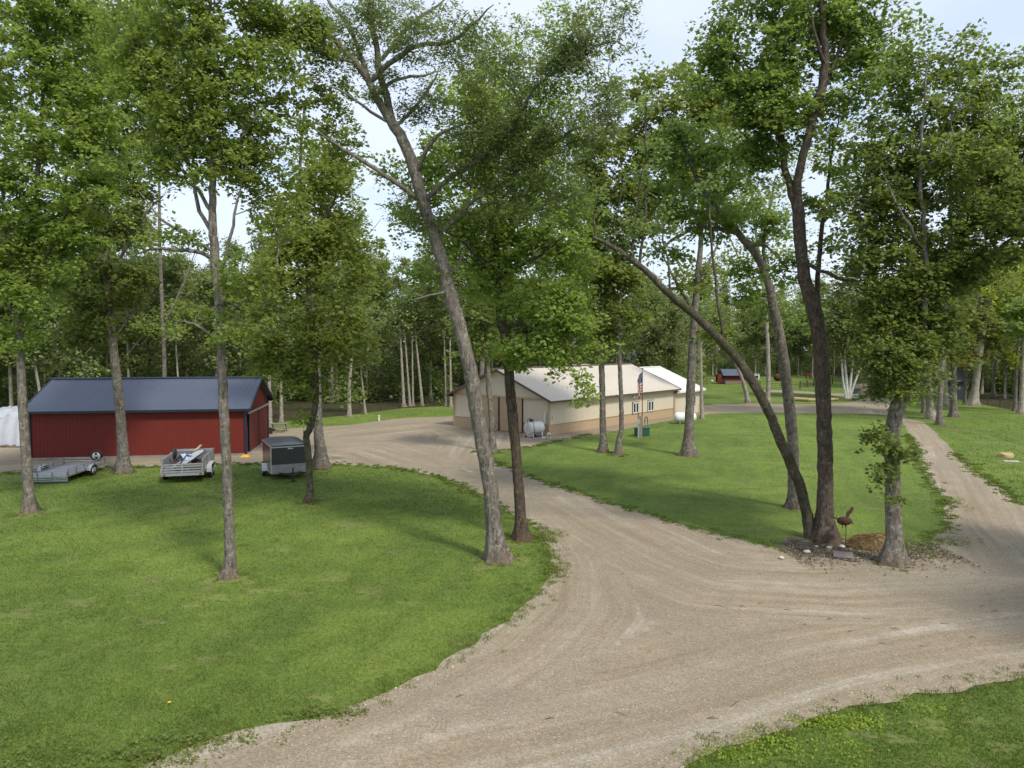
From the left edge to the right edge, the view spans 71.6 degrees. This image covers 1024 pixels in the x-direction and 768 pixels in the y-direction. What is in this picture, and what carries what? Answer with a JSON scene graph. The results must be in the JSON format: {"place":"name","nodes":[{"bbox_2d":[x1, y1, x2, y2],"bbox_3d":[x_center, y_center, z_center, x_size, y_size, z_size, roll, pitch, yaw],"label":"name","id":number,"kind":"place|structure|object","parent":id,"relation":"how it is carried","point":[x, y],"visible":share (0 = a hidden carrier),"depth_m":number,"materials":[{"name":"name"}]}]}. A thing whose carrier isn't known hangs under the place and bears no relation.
{"place":"outdoors","nodes":[
{"label":"outdoors","id":0,"kind":"place"},
{"bbox_2d":[2,357,1018,421],"bbox_3d":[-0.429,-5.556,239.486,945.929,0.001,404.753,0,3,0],"label":"forest floor","id":1,"kind":"structure","parent":0,"point":[294,406],"depth_m":92.23,"materials":[{"name":"brown soil"}]},
{"bbox_2d":[0,196,44,406],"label":"forest tree","id":2,"kind":"object","parent":1,"relation":"on","point":[8,358],"visible":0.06,"depth_m":71.32,"materials":[{"name":"green plant"}]},
{"bbox_2d":[2,278,56,394],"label":"forest tree","id":3,"kind":"object","parent":1,"relation":"on","point":[31,380],"visible":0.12,"depth_m":73.31,"materials":[{"name":"green plant"}]},
{"bbox_2d":[3,249,61,390],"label":"forest tree","id":4,"kind":"object","parent":1,"relation":"on","point":[33,358],"visible":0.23,"depth_m":69.38,"materials":[{"name":"green plant"}]},
{"bbox_2d":[34,250,110,377],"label":"forest tree","id":5,"kind":"object","parent":1,"relation":"on","point":[84,360],"visible":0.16,"depth_m":71.48,"materials":[{"name":"green plant"}]},
{"bbox_2d":[92,224,159,376],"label":"forest tree","id":6,"kind":"object","parent":1,"relation":"on","point":[134,362],"visible":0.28,"depth_m":73.83,"materials":[{"name":"green plant"}]},
{"bbox_2d":[118,202,174,374],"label":"forest tree","id":7,"kind":"object","parent":1,"relation":"on","point":[155,251],"visible":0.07,"depth_m":88.95,"materials":[{"name":"green plant"}]},
{"bbox_2d":[130,254,186,344],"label":"forest tree","id":8,"kind":"object","parent":1,"relation":"on","point":[147,258],"visible":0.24,"depth_m":78.58,"materials":[{"name":"green plant"}]},
{"bbox_2d":[144,251,202,376],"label":"forest tree","id":9,"kind":"object","parent":1,"relation":"on","point":[170,285],"visible":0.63,"depth_m":74.28,"materials":[{"name":"green plant"}]},
{"bbox_2d":[164,244,200,349],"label":"forest tree","id":10,"kind":"object","parent":1,"relation":"on","point":[184,257],"visible":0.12,"depth_m":119.68,"materials":[{"name":"green plant"}]},
{"bbox_2d":[165,254,214,376],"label":"forest tree","id":11,"kind":"object","parent":1,"relation":"on","point":[192,331],"visible":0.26,"depth_m":85.51,"materials":[{"name":"green plant"}]},
{"bbox_2d":[176,232,242,375],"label":"forest tree","id":12,"kind":"object","parent":1,"relation":"on","point":[206,283],"visible":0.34,"depth_m":77.08,"materials":[{"name":"green plant"}]},
{"bbox_2d":[218,236,247,276],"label":"forest tree","id":13,"kind":"object","parent":1,"relation":"on","point":[234,249],"visible":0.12,"depth_m":123.04,"materials":[{"name":"green plant"}]},
{"bbox_2d":[224,264,258,375],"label":"forest tree","id":14,"kind":"object","parent":1,"relation":"on","point":[236,370],"visible":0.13,"depth_m":83.20,"materials":[{"name":"green plant"}]},
{"bbox_2d":[240,233,280,330],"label":"forest tree","id":15,"kind":"object","parent":1,"relation":"on","point":[259,241],"visible":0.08,"depth_m":85.24,"materials":[{"name":"green plant"}]},
{"bbox_2d":[242,268,298,415],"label":"forest tree","id":16,"kind":"object","parent":1,"relation":"on","point":[272,385],"visible":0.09,"depth_m":75.04,"materials":[{"name":"green plant"}]},
{"bbox_2d":[295,227,370,403],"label":"forest tree","id":17,"kind":"object","parent":1,"relation":"on","point":[331,378],"visible":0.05,"depth_m":91.73,"materials":[{"name":"green plant"}]},
{"bbox_2d":[335,205,384,391],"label":"forest tree","id":18,"kind":"object","parent":1,"relation":"on","point":[364,216],"visible":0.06,"depth_m":111.44,"materials":[{"name":"green plant"}]},
{"bbox_2d":[358,264,387,398],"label":"forest tree","id":19,"kind":"object","parent":1,"relation":"on","point":[374,298],"visible":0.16,"depth_m":99.77,"materials":[{"name":"green plant"}]},
{"bbox_2d":[359,251,406,395],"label":"forest tree","id":20,"kind":"object","parent":1,"relation":"on","point":[386,268],"visible":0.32,"depth_m":102.98,"materials":[{"name":"green plant"}]},
{"bbox_2d":[380,281,417,406],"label":"slim tree","id":21,"kind":"object","parent":1,"relation":"on","point":[395,316],"visible":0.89,"depth_m":86.32,"materials":[{"name":"green plant"}]},
{"bbox_2d":[388,256,414,352],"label":"forest tree","id":22,"kind":"object","parent":1,"relation":"on","point":[397,279],"visible":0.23,"depth_m":147.76,"materials":[{"name":"green plant"}]},
{"bbox_2d":[382,283,428,406],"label":"slim tree","id":23,"kind":"object","parent":1,"relation":"on","point":[408,384],"visible":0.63,"depth_m":87.31,"materials":[{"name":"green plant"}]},
{"bbox_2d":[392,283,437,405],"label":"slim tree","id":24,"kind":"object","parent":1,"relation":"on","point":[423,326],"visible":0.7,"depth_m":87.77,"materials":[{"name":"green plant"}]},
{"bbox_2d":[396,283,435,405],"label":"slim tree","id":25,"kind":"object","parent":1,"relation":"on","point":[419,373],"visible":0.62,"depth_m":88.08,"materials":[{"name":"green plant"}]},
{"bbox_2d":[404,232,459,400],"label":"forest tree","id":26,"kind":"object","parent":1,"relation":"on","point":[425,351],"visible":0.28,"depth_m":94.39,"materials":[{"name":"green plant"}]},
{"bbox_2d":[440,242,472,387],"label":"forest tree","id":27,"kind":"object","parent":1,"relation":"on","point":[458,375],"visible":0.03,"depth_m":111.45,"materials":[{"name":"green plant"}]},
{"bbox_2d":[449,284,491,376],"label":"forest tree","id":28,"kind":"object","parent":1,"relation":"on","point":[468,325],"visible":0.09,"depth_m":99.38,"materials":[{"name":"green plant"}]},
{"bbox_2d":[462,257,513,369],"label":"forest tree","id":29,"kind":"object","parent":1,"relation":"on","point":[465,282],"visible":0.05,"depth_m":103.20,"materials":[{"name":"green plant"}]},
{"bbox_2d":[0,287,1019,404],"bbox_3d":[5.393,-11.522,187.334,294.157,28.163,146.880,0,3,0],"label":"woods","id":30,"kind":"object","parent":1,"relation":"on","point":[392,356],"visible":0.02,"depth_m":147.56,"materials":[{"name":"green plant"}]},
{"bbox_2d":[0,347,1019,407],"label":"undergrowth","id":31,"kind":"object","parent":1,"relation":"on","point":[1001,378],"visible":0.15,"depth_m":100.41,"materials":[{"name":"green plant"}]},
{"bbox_2d":[499,292,528,360],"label":"forest tree","id":32,"kind":"object","parent":1,"relation":"on","point":[515,328],"visible":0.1,"depth_m":105.32,"materials":[{"name":"green plant"}]},
{"bbox_2d":[512,111,674,363],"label":"yard tree","id":33,"kind":"object","parent":1,"relation":"on","point":[641,293],"visible":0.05,"depth_m":97.25,"materials":[{"name":"green plant"}]},
{"bbox_2d":[629,261,667,362],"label":"forest tree","id":34,"kind":"object","parent":1,"relation":"on","point":[654,338],"visible":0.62,"depth_m":116.96,"materials":[{"name":"green plant"}]},
{"bbox_2d":[642,273,668,367],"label":"forest tree","id":35,"kind":"object","parent":1,"relation":"on","point":[652,359],"visible":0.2,"depth_m":122.64,"materials":[{"name":"green plant"}]},
{"bbox_2d":[973,280,1002,393],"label":"forest tree","id":36,"kind":"object","parent":1,"relation":"on","point":[987,364],"visible":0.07,"depth_m":109.57,"materials":[{"name":"green plant"}]},
{"bbox_2d":[977,282,1021,398],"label":"forest tree","id":37,"kind":"object","parent":1,"relation":"on","point":[1007,369],"visible":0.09,"depth_m":99.95,"materials":[{"name":"green plant"}]},
{"bbox_2d":[0,390,1023,767],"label":"driveway","id":38,"kind":"structure","parent":0,"point":[446,446],"depth_m":18.36,"materials":[{"name":"beige gravel"}]},
{"bbox_2d":[0,405,19,447],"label":"covered heap","id":39,"kind":"object","parent":38,"relation":"on","point":[9,430],"visible":0.29,"depth_m":53.30,"materials":[{"name":"white plastic"}]},
{"bbox_2d":[0,354,1023,767],"bbox_3d":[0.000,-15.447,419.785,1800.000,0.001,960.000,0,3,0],"label":"ground","id":40,"kind":"structure","parent":0,"point":[454,534],"depth_m":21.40,"materials":[{"name":"green plant"}]},
{"bbox_2d":[21,457,104,482],"bbox_3d":[-25.891,4.929,41.678,2.930,0.780,5.491,0,3,-5],"label":"open trailer","id":41,"kind":"object","parent":40,"relation":"on","point":[60,471],"visible":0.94,"depth_m":40.87,"materials":[{"name":"metal"}]},
{"bbox_2d":[0,0,158,514],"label":"maple tree","id":42,"kind":"object","parent":40,"relation":"on","point":[39,232],"visible":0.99,"depth_m":30.98,"materials":[{"name":"green plant"}]},
{"bbox_2d":[0,66,201,376],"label":"yard tree","id":43,"kind":"object","parent":40,"relation":"on","point":[164,321],"visible":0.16,"depth_m":65.94,"materials":[{"name":"green plant"}]},
{"bbox_2d":[39,0,199,473],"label":"ash tree","id":44,"kind":"object","parent":40,"relation":"on","point":[134,276],"visible":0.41,"depth_m":41.35,"materials":[{"name":"green plant"}]},
{"bbox_2d":[28,376,273,458],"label":"red barn","id":45,"kind":"structure","parent":40,"relation":"on","point":[71,417],"depth_m":48.63,"materials":[{"name":"metal"}]},
{"bbox_2d":[249,410,259,451],"bbox_3d":[-18.721,3.354,51.614,0.070,2.720,3.600,-1,3,-9],"label":"sliding door","id":46,"kind":"structure","parent":45,"relation":"in","point":[254,426],"depth_m":51.63,"materials":[{"name":"red metal"}]},
{"bbox_2d":[259,405,267,443],"bbox_3d":[-19.353,3.154,55.255,0.070,2.720,3.800,-1,3,-9],"label":"sliding door","id":47,"kind":"structure","parent":45,"relation":"in","point":[263,412],"depth_m":55.42,"materials":[{"name":"red metal"}]},
{"bbox_2d":[160,448,215,479],"bbox_3d":[-18.747,4.635,41.435,2.650,1.392,5.176,-1,3,-15],"label":"loaded trailer","id":48,"kind":"object","parent":40,"relation":"on","point":[208,463],"visible":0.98,"depth_m":39.66,"materials":[{"name":"metal"}]},
{"bbox_2d":[79,0,377,580],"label":"tall maple","id":49,"kind":"object","parent":40,"relation":"on","point":[207,114],"visible":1,"depth_m":22.37,"materials":[{"name":"green plant"}]},
{"bbox_2d":[236,324,293,430],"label":"slim tree","id":50,"kind":"object","parent":40,"relation":"on","point":[270,402],"visible":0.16,"depth_m":62.55,"materials":[{"name":"green plant"}]},
{"bbox_2d":[260,436,305,481],"bbox_3d":[-13.036,4.319,41.119,2.618,2.058,4.680,-2,4,-27],"label":"cargo trailer","id":51,"kind":"object","parent":40,"relation":"on","point":[283,455],"visible":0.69,"depth_m":40.24,"materials":[{"name":"metal"}]},
{"bbox_2d":[258,298,308,422],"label":"slim tree","id":52,"kind":"object","parent":40,"relation":"on","point":[281,417],"visible":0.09,"depth_m":68.57,"materials":[{"name":"green plant"}]},
{"bbox_2d":[224,110,397,503],"bbox_3d":[-9.742,-3.709,33.700,8.294,19.224,4.325,0,3,0],"label":"broken trunk tree","id":53,"kind":"object","parent":40,"relation":"on","point":[323,246],"visible":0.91,"depth_m":33.62,"materials":[{"name":"green plant"}]},
{"bbox_2d":[245,137,381,468],"bbox_3d":[-12.059,-4.804,43.546,8.022,20.530,4.332,0,3,0],"label":"grey trunk tree","id":54,"kind":"object","parent":40,"relation":"on","point":[320,459],"visible":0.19,"depth_m":43.54,"materials":[{"name":"green plant"}]},
{"bbox_2d":[319,277,391,416],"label":"slim tree","id":55,"kind":"object","parent":40,"relation":"on","point":[349,409],"visible":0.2,"depth_m":74.62,"materials":[{"name":"green plant"}]},
{"bbox_2d":[429,285,468,406],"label":"slim tree","id":56,"kind":"object","parent":40,"relation":"on","point":[446,336],"visible":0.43,"depth_m":87.36,"materials":[{"name":"green plant"}]},
{"bbox_2d":[436,275,470,406],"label":"slim tree","id":57,"kind":"object","parent":40,"relation":"on","point":[450,369],"visible":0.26,"depth_m":86.72,"materials":[{"name":"green plant"}]},
{"bbox_2d":[290,0,647,564],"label":"locust tree","id":58,"kind":"object","parent":40,"relation":"on","point":[570,53],"visible":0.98,"depth_m":22.88,"materials":[{"name":"green plant"}]},
{"bbox_2d":[442,253,531,452],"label":"slender tree","id":59,"kind":"object","parent":40,"relation":"on","point":[482,330],"visible":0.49,"depth_m":49.69,"materials":[{"name":"green plant"}]},
{"bbox_2d":[366,72,624,542],"bbox_3d":[-0.627,-2.743,27.007,9.818,17.983,4.763,0,3,0],"label":"maple tree","id":60,"kind":"object","parent":40,"relation":"on","point":[497,253],"visible":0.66,"depth_m":26.58,"materials":[{"name":"green plant"}]},
{"bbox_2d":[0,489,1016,767],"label":"verge weeds","id":61,"kind":"object","parent":40,"relation":"on","point":[308,711],"visible":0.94,"depth_m":13.62,"materials":[{"name":"green plant"}]},
{"bbox_2d":[0,429,1023,752],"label":"worn patches","id":62,"kind":"object","parent":40,"relation":"on","point":[482,565],"visible":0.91,"depth_m":22.18,"materials":[{"name":"brown soil"}]},
{"bbox_2d":[6,452,1023,767],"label":"verge stones","id":63,"kind":"object","parent":40,"relation":"on","point":[686,528],"visible":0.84,"depth_m":18.16,"materials":[{"name":"beige stone"}]},
{"bbox_2d":[406,0,624,375],"bbox_3d":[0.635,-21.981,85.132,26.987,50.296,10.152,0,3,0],"label":"yard tree","id":64,"kind":"object","parent":40,"relation":"on","point":[481,369],"visible":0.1,"depth_m":83.93,"materials":[{"name":"green plant"}]},
{"bbox_2d":[446,363,681,434],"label":"pole building","id":65,"kind":"structure","parent":40,"relation":"on","point":[538,398],"depth_m":64.48,"materials":[{"name":"beige metal"}]},
{"bbox_2d":[482,396,498,429],"bbox_3d":[-2.176,2.543,63.740,2.610,3.010,0.045,3,4,41],"label":"sliding door","id":66,"kind":"structure","parent":65,"relation":"in","point":[495,399],"depth_m":63.19,"materials":[{"name":"beige metal"}]},
{"bbox_2d":[499,397,521,432],"bbox_3d":[-0.136,2.640,61.978,2.610,3.030,0.080,3,4,41],"label":"sliding door","id":67,"kind":"structure","parent":65,"relation":"in","point":[503,419],"depth_m":62.37,"materials":[{"name":"beige metal"}]},
{"bbox_2d":[539,107,653,452],"bbox_3d":[5.890,-6.915,49.579,8.859,23.904,5.962,0,3,0],"label":"lawn tree","id":68,"kind":"object","parent":40,"relation":"on","point":[613,296],"visible":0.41,"depth_m":49.08,"materials":[{"name":"green plant"}]},
{"bbox_2d":[497,412,698,450],"bbox_3d":[9.876,3.921,66.306,3.715,0.001,39.149,3,4,39],"label":"apron","id":69,"kind":"object","parent":40,"relation":"on","point":[527,441],"visible":0.52,"depth_m":60.68,"materials":[{"name":"grey concrete"}]},
{"bbox_2d":[524,418,544,437],"bbox_3d":[1.839,3.554,58.626,1.677,1.612,1.062,-3,4,-40],"label":"fuel tank","id":70,"kind":"object","parent":69,"relation":"on","point":[536,428],"visible":0.99,"depth_m":58.31,"materials":[{"name":"white paint"}]},
{"bbox_2d":[594,199,668,454],"bbox_3d":[8.189,-3.639,48.751,5.098,17.422,3.956,0,3,0],"label":"lawn tree","id":71,"kind":"object","parent":40,"relation":"on","point":[629,276],"visible":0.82,"depth_m":48.41,"materials":[{"name":"green plant"}]},
{"bbox_2d":[584,54,750,457],"bbox_3d":[10.643,-8.399,48.014,11.683,27.142,6.382,0,3,0],"label":"lawn oak","id":72,"kind":"object","parent":40,"relation":"on","point":[673,103],"visible":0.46,"depth_m":47.23,"materials":[{"name":"green plant"}]},
{"bbox_2d":[640,366,705,412],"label":"annex","id":73,"kind":"object","parent":40,"relation":"on","point":[674,379],"visible":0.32,"depth_m":79.63,"materials":[{"name":"beige metal"}]},
{"bbox_2d":[660,301,687,376],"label":"forest tree","id":74,"kind":"object","parent":40,"relation":"on","point":[673,343],"visible":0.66,"depth_m":115.40,"materials":[{"name":"green plant"}]},
{"bbox_2d":[659,292,688,370],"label":"forest tree","id":75,"kind":"object","parent":40,"relation":"on","point":[674,323],"visible":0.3,"depth_m":124.05,"materials":[{"name":"green plant"}]},
{"bbox_2d":[674,288,722,418],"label":"slim tree","id":76,"kind":"object","parent":40,"relation":"on","point":[707,310],"visible":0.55,"depth_m":72.57,"materials":[{"name":"green plant"}]},
{"bbox_2d":[706,298,728,376],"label":"forest tree","id":77,"kind":"object","parent":40,"relation":"on","point":[717,357],"visible":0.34,"depth_m":168.90,"materials":[{"name":"green plant"}]},
{"bbox_2d":[715,292,738,368],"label":"forest tree","id":78,"kind":"object","parent":40,"relation":"on","point":[726,300],"visible":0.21,"depth_m":183.28,"materials":[{"name":"green plant"}]},
{"bbox_2d":[624,114,829,510],"bbox_3d":[10.213,-3.053,32.347,10.831,18.032,4.137,-1,3,-17],"label":"curving tree","id":79,"kind":"object","parent":40,"relation":"on","point":[717,155],"visible":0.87,"depth_m":31.64,"materials":[{"name":"green plant"}]},
{"bbox_2d":[716,369,747,383],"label":"red coop","id":80,"kind":"structure","parent":40,"relation":"on","point":[725,375],"depth_m":138.46,"materials":[{"name":"wood"}]},
{"bbox_2d":[742,304,773,373],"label":"forest tree","id":81,"kind":"object","parent":40,"relation":"on","point":[761,329],"visible":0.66,"depth_m":169.25,"materials":[{"name":"green plant"}]},
{"bbox_2d":[784,309,809,376],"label":"forest tree","id":82,"kind":"object","parent":40,"relation":"on","point":[796,341],"visible":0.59,"depth_m":167.53,"materials":[{"name":"green plant"}]},
{"bbox_2d":[797,284,827,377],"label":"forest tree","id":83,"kind":"object","parent":40,"relation":"on","point":[809,346],"visible":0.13,"depth_m":165.10,"materials":[{"name":"green plant"}]},
{"bbox_2d":[682,693,962,765],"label":"broadleaf weeds","id":84,"kind":"object","parent":40,"relation":"on","point":[815,726],"visible":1,"depth_m":13.77,"materials":[{"name":"green plant"}]},
{"bbox_2d":[778,535,936,560],"bbox_3d":[12.716,6.131,26.153,5.406,0.001,3.020,1,3,23],"label":"mulch bed","id":85,"kind":"object","parent":40,"relation":"on","point":[788,540],"visible":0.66,"depth_m":26.40,"materials":[{"name":"soil"}]},
{"bbox_2d":[592,89,813,538],"bbox_3d":[7.434,-2.038,26.032,9.368,16.800,1.946,0,3,-9],"label":"leaning tree","id":86,"kind":"object","parent":85,"relation":"on","point":[721,341],"visible":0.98,"depth_m":25.77,"materials":[{"name":"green plant"}]},
{"bbox_2d":[675,0,943,544],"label":"forked tree","id":87,"kind":"object","parent":85,"relation":"on","point":[832,25],"visible":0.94,"depth_m":26.46,"materials":[{"name":"green plant"}]},
{"bbox_2d":[843,533,906,549],"bbox_3d":[13.594,5.870,26.526,2.464,0.629,1.321,0,3,0],"label":"straw heap","id":88,"kind":"object","parent":85,"relation":"on","point":[869,541],"visible":0.65,"depth_m":26.31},
{"bbox_2d":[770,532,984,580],"bbox_3d":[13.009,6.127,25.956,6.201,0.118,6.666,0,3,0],"label":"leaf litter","id":89,"kind":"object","parent":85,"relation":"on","point":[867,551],"visible":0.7,"depth_m":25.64,"materials":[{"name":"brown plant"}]},
{"bbox_2d":[814,17,1023,568],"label":"tufted oak","id":90,"kind":"object","parent":85,"relation":"on","point":[914,354],"visible":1,"depth_m":23.51,"materials":[{"name":"green plant"}]},
{"bbox_2d":[868,370,970,398],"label":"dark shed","id":91,"kind":"structure","parent":40,"relation":"on","point":[960,376],"depth_m":100.48,"materials":[{"name":"wood"}]},
{"bbox_2d":[830,55,1023,425],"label":"yard tree","id":92,"kind":"object","parent":40,"relation":"on","point":[939,420],"visible":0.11,"depth_m":66.73,"materials":[{"name":"green plant"}]},
{"bbox_2d":[899,282,967,419],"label":"stub tree","id":93,"kind":"object","parent":40,"relation":"on","point":[930,413],"visible":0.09,"depth_m":72.45,"materials":[{"name":"green plant"}]},
{"bbox_2d":[916,239,1012,417],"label":"tree","id":94,"kind":"object","parent":40,"relation":"on","point":[953,412],"visible":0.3,"depth_m":73.80,"materials":[{"name":"green plant"}]},
{"bbox_2d":[961,251,1021,405],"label":"wood edge tree","id":95,"kind":"object","parent":40,"relation":"on","point":[973,399],"visible":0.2,"depth_m":89.40,"materials":[{"name":"green plant"}]},
{"bbox_2d":[974,254,1023,410],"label":"lime tree","id":96,"kind":"object","parent":40,"relation":"on","point":[1015,355],"visible":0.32,"depth_m":81.54,"materials":[{"name":"green plant"}]},
{"bbox_2d":[998,290,1023,414],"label":"edge trunk","id":97,"kind":"object","parent":40,"relation":"on","point":[1018,313],"visible":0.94,"depth_m":78.01,"materials":[{"name":"green plant"}]},
{"bbox_2d":[0,0,1023,350],"label":"sky","id":98,"kind":"structure","parent":0,"point":[666,36],"materials":[{"name":"white"}]},
{"bbox_2d":[703,389,852,403],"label":"lawn","id":99,"kind":"structure","parent":0,"point":[714,396],"depth_m":102.50,"materials":[{"name":"green plant"}]},
{"bbox_2d":[709,307,758,402],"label":"slim tree","id":100,"kind":"object","parent":99,"relation":"on","point":[744,386],"visible":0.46,"depth_m":93.54,"materials":[{"name":"green plant"}]},
{"bbox_2d":[673,115,842,402],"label":"yard tree","id":101,"kind":"object","parent":99,"relation":"on","point":[768,363],"visible":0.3,"depth_m":91.86,"materials":[{"name":"green plant"}]},
{"bbox_2d":[801,258,881,398],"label":"birch clump","id":102,"kind":"object","parent":99,"relation":"on","point":[835,336],"visible":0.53,"depth_m":98.89,"materials":[{"name":"green plant"}]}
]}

